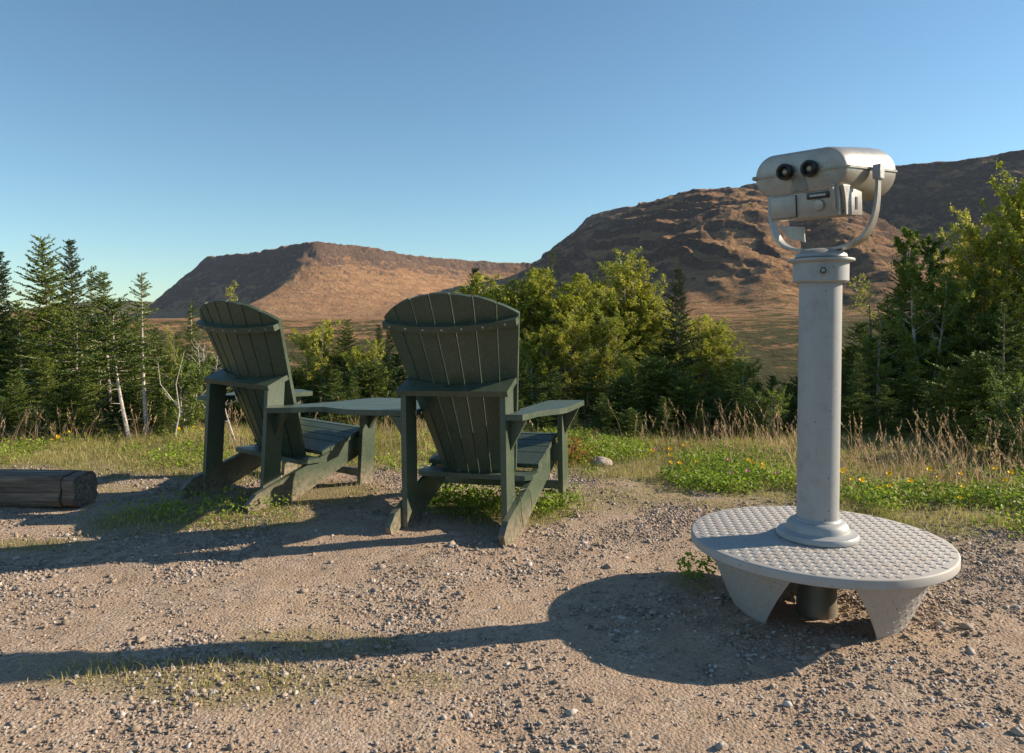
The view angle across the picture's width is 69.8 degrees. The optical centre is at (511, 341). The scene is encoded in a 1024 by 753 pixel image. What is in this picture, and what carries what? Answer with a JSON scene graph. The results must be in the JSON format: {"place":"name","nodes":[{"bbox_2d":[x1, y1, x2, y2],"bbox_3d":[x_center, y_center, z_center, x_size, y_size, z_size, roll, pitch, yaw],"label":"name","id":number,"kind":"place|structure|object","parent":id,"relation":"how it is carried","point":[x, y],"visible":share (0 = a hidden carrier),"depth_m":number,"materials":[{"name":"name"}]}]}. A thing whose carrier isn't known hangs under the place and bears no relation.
{"place":"outdoors","nodes":[
{"label":"outdoors","id":0,"kind":"place"},
{"bbox_2d":[0,412,1023,752],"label":"ground","id":1,"kind":"structure","parent":0,"point":[704,732],"depth_m":2.50,"materials":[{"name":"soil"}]},
{"bbox_2d":[0,251,32,394],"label":"spruce tree","id":2,"kind":"object","parent":1,"relation":"on","point":[3,295],"visible":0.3,"depth_m":8.99,"materials":[{"name":"green plant"}]},
{"bbox_2d":[0,396,32,441],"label":"spruce tree","id":3,"kind":"object","parent":1,"relation":"on","point":[7,409],"visible":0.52,"depth_m":6.93,"materials":[{"name":"green plant"}]},
{"bbox_2d":[0,369,43,436],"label":"spruce tree","id":4,"kind":"object","parent":1,"relation":"on","point":[19,397],"visible":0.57,"depth_m":7.10,"materials":[{"name":"green plant"}]},
{"bbox_2d":[0,300,56,423],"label":"spruce tree","id":5,"kind":"object","parent":1,"relation":"on","point":[19,351],"visible":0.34,"depth_m":8.18,"materials":[{"name":"green plant"}]},
{"bbox_2d":[24,336,64,419],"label":"spruce tree","id":6,"kind":"object","parent":1,"relation":"on","point":[38,352],"visible":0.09,"depth_m":8.39,"materials":[{"name":"green plant"}]},
{"bbox_2d":[27,393,65,441],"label":"spruce tree","id":7,"kind":"object","parent":1,"relation":"on","point":[49,398],"visible":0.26,"depth_m":6.90,"materials":[{"name":"green plant"}]},
{"bbox_2d":[0,469,97,507],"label":"timber log","id":8,"kind":"object","parent":1,"relation":"on","point":[40,488],"visible":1,"depth_m":4.23,"materials":[{"name":"grey wood"}]},
{"bbox_2d":[29,357,69,427],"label":"spruce tree","id":9,"kind":"object","parent":1,"relation":"on","point":[48,387],"visible":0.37,"depth_m":7.59,"materials":[{"name":"green plant"}]},
{"bbox_2d":[0,309,110,407],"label":"spruce tree","id":10,"kind":"object","parent":1,"relation":"on","point":[77,333],"visible":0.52,"depth_m":7.93,"materials":[{"name":"green plant"}]},
{"bbox_2d":[0,233,113,409],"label":"spruce tree","id":11,"kind":"object","parent":1,"relation":"on","point":[49,290],"visible":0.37,"depth_m":8.72,"materials":[{"name":"green plant"}]},
{"bbox_2d":[37,239,90,372],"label":"spruce tree","id":12,"kind":"object","parent":1,"relation":"on","point":[70,256],"visible":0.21,"depth_m":10.12,"materials":[{"name":"green plant"}]},
{"bbox_2d":[15,378,123,441],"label":"spruce tree","id":13,"kind":"object","parent":1,"relation":"on","point":[76,395],"visible":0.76,"depth_m":6.87,"materials":[{"name":"green plant"}]},
{"bbox_2d":[71,357,111,426],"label":"spruce tree","id":14,"kind":"object","parent":1,"relation":"on","point":[87,379],"visible":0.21,"depth_m":7.90,"materials":[{"name":"green plant"}]},
{"bbox_2d":[80,271,115,419],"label":"spruce tree","id":15,"kind":"object","parent":1,"relation":"on","point":[102,284],"visible":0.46,"depth_m":8.24,"materials":[{"name":"green plant"}]},
{"bbox_2d":[80,266,120,378],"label":"spruce tree","id":16,"kind":"object","parent":1,"relation":"on","point":[90,272],"visible":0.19,"depth_m":9.21,"materials":[{"name":"green plant"}]},
{"bbox_2d":[84,339,117,429],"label":"spruce tree","id":17,"kind":"object","parent":1,"relation":"on","point":[99,385],"visible":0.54,"depth_m":7.52,"materials":[{"name":"green plant"}]},
{"bbox_2d":[64,293,175,439],"bbox_3d":[-3.544,0.263,6.649,0.713,1.415,0.863,1,2,38],"label":"spruce tree","id":18,"kind":"object","parent":1,"relation":"on","point":[110,338],"visible":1,"depth_m":6.57,"materials":[{"name":"green plant"}]},
{"bbox_2d":[102,332,160,427],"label":"spruce tree","id":19,"kind":"object","parent":1,"relation":"on","point":[132,366],"visible":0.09,"depth_m":8.15,"materials":[{"name":"green plant"}]},
{"bbox_2d":[99,375,179,431],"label":"spruce tree","id":20,"kind":"object","parent":1,"relation":"on","point":[133,394],"visible":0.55,"depth_m":7.53,"materials":[{"name":"green plant"}]},
{"bbox_2d":[110,272,171,435],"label":"spruce tree","id":21,"kind":"object","parent":1,"relation":"on","point":[142,377],"visible":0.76,"depth_m":6.90,"materials":[{"name":"green plant"}]},
{"bbox_2d":[121,327,171,407],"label":"spruce tree","id":22,"kind":"object","parent":1,"relation":"on","point":[153,330],"visible":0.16,"depth_m":8.81,"materials":[{"name":"green plant"}]},
{"bbox_2d":[134,357,186,432],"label":"spruce tree","id":23,"kind":"object","parent":1,"relation":"on","point":[167,369],"visible":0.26,"depth_m":7.37,"materials":[{"name":"green plant"}]},
{"bbox_2d":[147,404,175,438],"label":"spruce tree","id":24,"kind":"object","parent":1,"relation":"on","point":[163,410],"visible":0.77,"depth_m":6.72,"materials":[{"name":"green plant"}]},
{"bbox_2d":[151,354,213,432],"bbox_3d":[-3.120,0.540,7.032,0.626,0.829,0.696,-1,2,-31],"label":"birch bush","id":25,"kind":"object","parent":1,"relation":"on","point":[190,409],"visible":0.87,"depth_m":6.95,"materials":[{"name":"green plant"}]},
{"bbox_2d":[178,332,203,370],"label":"spruce tree","id":26,"kind":"object","parent":1,"relation":"on","point":[189,357],"visible":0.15,"depth_m":9.39,"materials":[{"name":"green plant"}]},
{"bbox_2d":[184,301,213,364],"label":"spruce tree","id":27,"kind":"object","parent":1,"relation":"on","point":[191,321],"visible":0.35,"depth_m":10.52,"materials":[{"name":"green plant"}]},
{"bbox_2d":[178,355,245,424],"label":"spruce tree","id":28,"kind":"object","parent":1,"relation":"on","point":[213,362],"visible":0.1,"depth_m":8.12,"materials":[{"name":"green plant"}]},
{"bbox_2d":[180,299,376,512],"bbox_3d":[-1.470,0.389,4.743,0.955,1.258,1.041,3,1,33],"label":"adirondack chair","id":29,"kind":"object","parent":1,"relation":"on","point":[248,342],"visible":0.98,"depth_m":4.52,"materials":[{"name":"green wood"}]},
{"bbox_2d":[266,398,421,415],"bbox_3d":[-0.833,0.401,4.464,0.996,0.117,1.010,1,2,18],"label":"linking table","id":30,"kind":"object","parent":29,"relation":"attached to","point":[379,406],"visible":0.8,"depth_m":4.16,"materials":[{"name":"green wood"}]},
{"bbox_2d":[296,352,327,419],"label":"spruce tree","id":31,"kind":"object","parent":1,"relation":"on","point":[311,366],"visible":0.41,"depth_m":8.40,"materials":[{"name":"green plant"}]},
{"bbox_2d":[288,319,351,402],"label":"birch tree","id":32,"kind":"object","parent":1,"relation":"on","point":[319,345],"visible":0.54,"depth_m":8.70,"materials":[{"name":"green plant"}]},
{"bbox_2d":[313,369,350,419],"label":"spruce tree","id":33,"kind":"object","parent":1,"relation":"on","point":[337,378],"visible":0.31,"depth_m":7.59,"materials":[{"name":"green plant"}]},
{"bbox_2d":[307,392,359,425],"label":"spruce tree","id":34,"kind":"object","parent":1,"relation":"on","point":[334,397],"visible":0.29,"depth_m":7.19,"materials":[{"name":"green plant"}]},
{"bbox_2d":[314,319,361,401],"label":"tree","id":35,"kind":"object","parent":1,"relation":"on","point":[347,340],"visible":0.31,"depth_m":8.76,"materials":[{"name":"green plant"}]},
{"bbox_2d":[337,377,363,424],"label":"spruce tree","id":36,"kind":"object","parent":1,"relation":"on","point":[353,394],"visible":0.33,"depth_m":7.32,"materials":[{"name":"green plant"}]},
{"bbox_2d":[338,337,391,399],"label":"birch tree","id":37,"kind":"object","parent":1,"relation":"on","point":[373,354],"visible":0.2,"depth_m":8.14,"materials":[{"name":"green plant"}]},
{"bbox_2d":[335,359,398,423],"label":"spruce tree","id":38,"kind":"object","parent":1,"relation":"on","point":[376,386],"visible":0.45,"depth_m":7.88,"materials":[{"name":"green plant"}]},
{"bbox_2d":[386,353,407,396],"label":"spruce tree","id":39,"kind":"object","parent":1,"relation":"on","point":[401,372],"visible":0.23,"depth_m":9.39,"materials":[{"name":"green plant"}]},
{"bbox_2d":[382,292,583,546],"bbox_3d":[-0.170,0.385,4.047,0.955,1.258,1.040,-1,0,19],"label":"adirondack chair","id":40,"kind":"object","parent":1,"relation":"on","point":[438,344],"visible":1,"depth_m":3.77,"materials":[{"name":"green wood"}]},
{"bbox_2d":[455,272,544,377],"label":"birch tree","id":41,"kind":"object","parent":1,"relation":"on","point":[479,279],"visible":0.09,"depth_m":9.16,"materials":[{"name":"green plant"}]},
{"bbox_2d":[0,413,1023,707],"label":"grass","id":42,"kind":"structure","parent":1,"relation":"on","point":[118,437],"depth_m":5.28,"materials":[{"name":"green plant"}]},
{"bbox_2d":[0,391,1023,505],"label":"dry grass","id":43,"kind":"structure","parent":1,"relation":"on","point":[922,464],"depth_m":5.63,"materials":[{"name":"plant"}]},
{"bbox_2d":[0,420,1023,580],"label":"ground cover","id":44,"kind":"object","parent":1,"relation":"on","point":[717,473],"visible":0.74,"depth_m":4.61,"materials":[{"name":"green plant"}]},
{"bbox_2d":[479,266,555,405],"bbox_3d":[0.049,0.039,8.985,1.247,1.926,1.404,1,2,30],"label":"birch tree","id":45,"kind":"object","parent":1,"relation":"on","point":[507,297],"visible":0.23,"depth_m":8.90,"materials":[{"name":"green plant"}]},
{"bbox_2d":[518,357,541,426],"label":"spruce tree","id":46,"kind":"object","parent":1,"relation":"on","point":[524,378],"visible":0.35,"depth_m":7.60,"materials":[{"name":"green plant"}]},
{"bbox_2d":[528,393,556,431],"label":"spruce tree","id":47,"kind":"object","parent":1,"relation":"on","point":[541,424],"visible":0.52,"depth_m":6.91,"materials":[{"name":"green plant"}]},
{"bbox_2d":[518,324,569,419],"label":"birch tree","id":48,"kind":"object","parent":1,"relation":"on","point":[534,367],"visible":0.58,"depth_m":8.15,"materials":[{"name":"green plant"}]},
{"bbox_2d":[512,268,587,382],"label":"birch tree","id":49,"kind":"object","parent":1,"relation":"on","point":[524,288],"visible":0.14,"depth_m":9.04,"materials":[{"name":"green plant"}]},
{"bbox_2d":[532,369,577,426],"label":"spruce tree","id":50,"kind":"object","parent":1,"relation":"on","point":[552,394],"visible":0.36,"depth_m":7.29,"materials":[{"name":"green plant"}]},
{"bbox_2d":[520,273,604,402],"bbox_3d":[0.686,0.073,8.786,1.190,1.838,1.340,0,2,-10],"label":"birch tree","id":51,"kind":"object","parent":1,"relation":"on","point":[573,301],"visible":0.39,"depth_m":8.70,"materials":[{"name":"green plant"}]},
{"bbox_2d":[536,311,602,409],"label":"birch tree","id":52,"kind":"object","parent":1,"relation":"on","point":[565,349],"visible":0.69,"depth_m":8.21,"materials":[{"name":"green plant"}]},
{"bbox_2d":[549,422,596,466],"bbox_3d":[0.419,0.775,5.478,0.482,0.334,0.411,-1,2,-30],"label":"weed","id":53,"kind":"object","parent":1,"relation":"on","point":[571,450],"visible":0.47,"depth_m":5.45,"materials":[{"name":"green plant"}]},
{"bbox_2d":[564,345,608,422],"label":"spruce tree","id":54,"kind":"object","parent":1,"relation":"on","point":[589,369],"visible":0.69,"depth_m":7.88,"materials":[{"name":"green plant"}]},
{"bbox_2d":[586,393,617,434],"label":"spruce tree","id":55,"kind":"object","parent":1,"relation":"on","point":[602,423],"visible":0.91,"depth_m":6.92,"materials":[{"name":"green plant"}]},
{"bbox_2d":[570,280,642,412],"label":"birch tree","id":56,"kind":"object","parent":1,"relation":"on","point":[594,294],"visible":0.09,"depth_m":9.42,"materials":[{"name":"green plant"}]},
{"bbox_2d":[573,305,644,413],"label":"birch tree","id":57,"kind":"object","parent":1,"relation":"on","point":[606,338],"visible":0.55,"depth_m":8.30,"materials":[{"name":"green plant"}]},
{"bbox_2d":[585,375,653,431],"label":"spruce tree","id":58,"kind":"object","parent":1,"relation":"on","point":[620,397],"visible":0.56,"depth_m":7.17,"materials":[{"name":"green plant"}]},
{"bbox_2d":[599,352,661,418],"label":"birch tree","id":59,"kind":"object","parent":1,"relation":"on","point":[628,369],"visible":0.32,"depth_m":7.70,"materials":[{"name":"green plant"}]},
{"bbox_2d":[608,408,654,440],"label":"spruce tree","id":60,"kind":"object","parent":1,"relation":"on","point":[630,415],"visible":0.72,"depth_m":6.59,"materials":[{"name":"green plant"}]},
{"bbox_2d":[578,246,694,398],"bbox_3d":[1.529,-0.104,9.346,1.545,2.276,1.500,1,2,25],"label":"birch tree","id":61,"kind":"object","parent":1,"relation":"on","point":[624,284],"visible":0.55,"depth_m":9.21,"materials":[{"name":"green plant"}]},
{"bbox_2d":[620,291,702,416],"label":"birch tree","id":62,"kind":"object","parent":1,"relation":"on","point":[658,330],"visible":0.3,"depth_m":9.10,"materials":[{"name":"green plant"}]},
{"bbox_2d":[647,396,681,437],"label":"spruce tree","id":63,"kind":"object","parent":1,"relation":"on","point":[663,420],"visible":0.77,"depth_m":6.81,"materials":[{"name":"green plant"}]},
{"bbox_2d":[616,354,715,430],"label":"spruce tree","id":64,"kind":"object","parent":1,"relation":"on","point":[656,377],"visible":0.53,"depth_m":7.44,"materials":[{"name":"green plant"}]},
{"bbox_2d":[636,333,709,411],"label":"birch tree","id":65,"kind":"object","parent":1,"relation":"on","point":[655,347],"visible":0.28,"depth_m":7.96,"materials":[{"name":"green plant"}]},
{"bbox_2d":[643,268,719,418],"bbox_3d":[1.796,0.079,7.949,0.782,1.774,0.711,-1,2,-37],"label":"spruce tree","id":66,"kind":"object","parent":1,"relation":"on","point":[678,291],"visible":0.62,"depth_m":7.88,"materials":[{"name":"green plant"}]},
{"bbox_2d":[643,374,723,434],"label":"spruce tree","id":67,"kind":"object","parent":1,"relation":"on","point":[683,393],"visible":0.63,"depth_m":7.17,"materials":[{"name":"green plant"}]},
{"bbox_2d":[679,313,726,394],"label":"birch tree","id":68,"kind":"object","parent":1,"relation":"on","point":[704,323],"visible":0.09,"depth_m":9.48,"materials":[{"name":"green plant"}]},
{"bbox_2d":[696,369,718,423],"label":"spruce tree","id":69,"kind":"object","parent":1,"relation":"on","point":[710,385],"visible":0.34,"depth_m":7.82,"materials":[{"name":"green plant"}]},
{"bbox_2d":[688,334,740,413],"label":"birch tree","id":70,"kind":"object","parent":1,"relation":"on","point":[715,363],"visible":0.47,"depth_m":8.25,"materials":[{"name":"green plant"}]},
{"bbox_2d":[686,314,751,408],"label":"birch tree","id":71,"kind":"object","parent":1,"relation":"on","point":[717,331],"visible":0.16,"depth_m":8.91,"materials":[{"name":"green plant"}]},
{"bbox_2d":[702,367,757,438],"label":"spruce tree","id":72,"kind":"object","parent":1,"relation":"on","point":[731,389],"visible":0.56,"depth_m":7.01,"materials":[{"name":"green plant"}]},
{"bbox_2d":[707,353,769,415],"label":"birch tree","id":73,"kind":"object","parent":1,"relation":"on","point":[748,371],"visible":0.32,"depth_m":8.16,"materials":[{"name":"green plant"}]},
{"bbox_2d":[724,392,766,440],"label":"spruce tree","id":74,"kind":"object","parent":1,"relation":"on","point":[748,408],"visible":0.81,"depth_m":6.71,"materials":[{"name":"green plant"}]},
{"bbox_2d":[738,385,792,436],"bbox_3d":[2.371,0.674,6.809,0.456,0.544,0.410,0,2,3],"label":"birch bush","id":75,"kind":"object","parent":1,"relation":"on","point":[771,414],"visible":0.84,"depth_m":6.78,"materials":[{"name":"green plant"}]},
{"bbox_2d":[772,383,797,430],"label":"spruce tree","id":76,"kind":"object","parent":1,"relation":"on","point":[790,417],"visible":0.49,"depth_m":7.21,"materials":[{"name":"green plant"}]},
{"bbox_2d":[691,147,960,639],"bbox_3d":[1.162,0.160,2.775,0.934,1.813,0.934,0,2,0],"label":"binocular viewer","id":77,"kind":"object","parent":1,"relation":"on","point":[817,546],"visible":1,"depth_m":2.68,"materials":[{"name":"silver metal"}]},
{"bbox_2d":[841,345,866,399],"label":"spruce tree","id":78,"kind":"object","parent":1,"relation":"on","point":[847,355],"visible":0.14,"depth_m":9.37,"materials":[{"name":"green plant"}]},
{"bbox_2d":[841,321,876,394],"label":"spruce tree","id":79,"kind":"object","parent":1,"relation":"on","point":[859,329],"visible":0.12,"depth_m":9.78,"materials":[{"name":"green plant"}]},
{"bbox_2d":[840,395,881,436],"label":"spruce tree","id":80,"kind":"object","parent":1,"relation":"on","point":[853,406],"visible":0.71,"depth_m":6.88,"materials":[{"name":"green plant"}]},
{"bbox_2d":[841,353,887,433],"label":"spruce tree","id":81,"kind":"object","parent":1,"relation":"on","point":[857,385],"visible":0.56,"depth_m":6.99,"materials":[{"name":"green plant"}]},
{"bbox_2d":[847,273,898,403],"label":"birch tree","id":82,"kind":"object","parent":1,"relation":"on","point":[863,290],"visible":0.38,"depth_m":8.98,"materials":[{"name":"green plant"}]},
{"bbox_2d":[841,337,910,423],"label":"spruce tree","id":83,"kind":"object","parent":1,"relation":"on","point":[870,355],"visible":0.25,"depth_m":8.37,"materials":[{"name":"green plant"}]},
{"bbox_2d":[862,302,899,425],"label":"spruce tree","id":84,"kind":"object","parent":1,"relation":"on","point":[878,368],"visible":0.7,"depth_m":7.39,"materials":[{"name":"green plant"}]},
{"bbox_2d":[861,385,910,436],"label":"spruce tree","id":85,"kind":"object","parent":1,"relation":"on","point":[883,402],"visible":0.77,"depth_m":6.90,"materials":[{"name":"green plant"}]},
{"bbox_2d":[848,258,939,417],"bbox_3d":[4.515,0.026,8.563,1.105,2.093,1.117,-1,2,-36],"label":"spruce tree","id":86,"kind":"object","parent":1,"relation":"on","point":[892,340],"visible":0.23,"depth_m":8.56,"materials":[{"name":"green plant"}]},
{"bbox_2d":[884,361,940,435],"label":"spruce tree","id":87,"kind":"object","parent":1,"relation":"on","point":[907,391],"visible":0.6,"depth_m":7.20,"materials":[{"name":"green plant"}]},
{"bbox_2d":[863,225,975,411],"bbox_3d":[4.319,-0.105,7.773,1.103,2.267,1.046,0,2,11],"label":"birch tree","id":88,"kind":"object","parent":1,"relation":"on","point":[909,344],"visible":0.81,"depth_m":7.73,"materials":[{"name":"green plant"}]},
{"bbox_2d":[914,408,938,446],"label":"spruce tree","id":89,"kind":"object","parent":1,"relation":"on","point":[929,427],"visible":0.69,"depth_m":6.33,"materials":[{"name":"green plant"}]},
{"bbox_2d":[890,314,974,422],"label":"spruce tree","id":90,"kind":"object","parent":1,"relation":"on","point":[937,331],"visible":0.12,"depth_m":7.96,"materials":[{"name":"green plant"}]},
{"bbox_2d":[887,233,997,394],"bbox_3d":[4.795,-0.083,8.259,1.061,2.298,1.118,-1,2,-32],"label":"birch tree","id":91,"kind":"object","parent":1,"relation":"on","point":[927,252],"visible":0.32,"depth_m":8.25,"materials":[{"name":"green plant"}]},
{"bbox_2d":[914,370,970,438],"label":"spruce tree","id":92,"kind":"object","parent":1,"relation":"on","point":[938,403],"visible":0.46,"depth_m":6.80,"materials":[{"name":"green plant"}]},
{"bbox_2d":[897,310,1023,426],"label":"spruce tree","id":93,"kind":"object","parent":1,"relation":"on","point":[988,342],"visible":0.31,"depth_m":7.50,"materials":[{"name":"green plant"}]},
{"bbox_2d":[898,350,1023,446],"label":"spruce tree","id":94,"kind":"object","parent":1,"relation":"on","point":[977,367],"visible":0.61,"depth_m":6.54,"materials":[{"name":"green plant"}]},
{"bbox_2d":[943,416,982,453],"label":"spruce tree","id":95,"kind":"object","parent":1,"relation":"on","point":[964,431],"visible":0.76,"depth_m":6.01,"materials":[{"name":"green plant"}]},
{"bbox_2d":[925,203,1022,403],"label":"birch tree","id":96,"kind":"object","parent":1,"relation":"on","point":[957,254],"visible":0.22,"depth_m":8.47,"materials":[{"name":"green plant"}]},
{"bbox_2d":[953,160,1023,387],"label":"birch tree","id":97,"kind":"object","parent":1,"relation":"on","point":[1018,198],"visible":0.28,"depth_m":8.16,"materials":[{"name":"green plant"}]},
{"bbox_2d":[968,302,1023,433],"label":"spruce tree","id":98,"kind":"object","parent":1,"relation":"on","point":[1003,352],"visible":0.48,"depth_m":6.38,"materials":[{"name":"green plant"}]},
{"bbox_2d":[972,365,1023,446],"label":"birch tree","id":99,"kind":"object","parent":1,"relation":"on","point":[999,395],"visible":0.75,"depth_m":5.93,"materials":[{"name":"green plant"}]},
{"bbox_2d":[977,201,1023,376],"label":"birch tree","id":100,"kind":"object","parent":1,"relation":"on","point":[1017,237],"visible":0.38,"depth_m":7.90,"materials":[{"name":"green plant"}]},
{"bbox_2d":[977,423,1023,466],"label":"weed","id":101,"kind":"object","parent":1,"relation":"on","point":[1007,435],"visible":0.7,"depth_m":5.51,"materials":[{"name":"green plant"}]},
{"bbox_2d":[0,150,1023,417],"bbox_3d":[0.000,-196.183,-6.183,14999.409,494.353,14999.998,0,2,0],"label":"hills","id":102,"kind":"structure","parent":0,"point":[726,250],"depth_m":1713.26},
{"bbox_2d":[0,0,1023,310],"label":"sky","id":103,"kind":"structure","parent":0,"point":[160,138],"materials":[{"name":"blue"}]},
{"bbox_2d":[990,392,1023,457],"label":"spruce tree","id":104,"kind":"object","parent":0,"point":[1013,418],"visible":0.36,"depth_m":5.82,"materials":[{"name":"green plant"}]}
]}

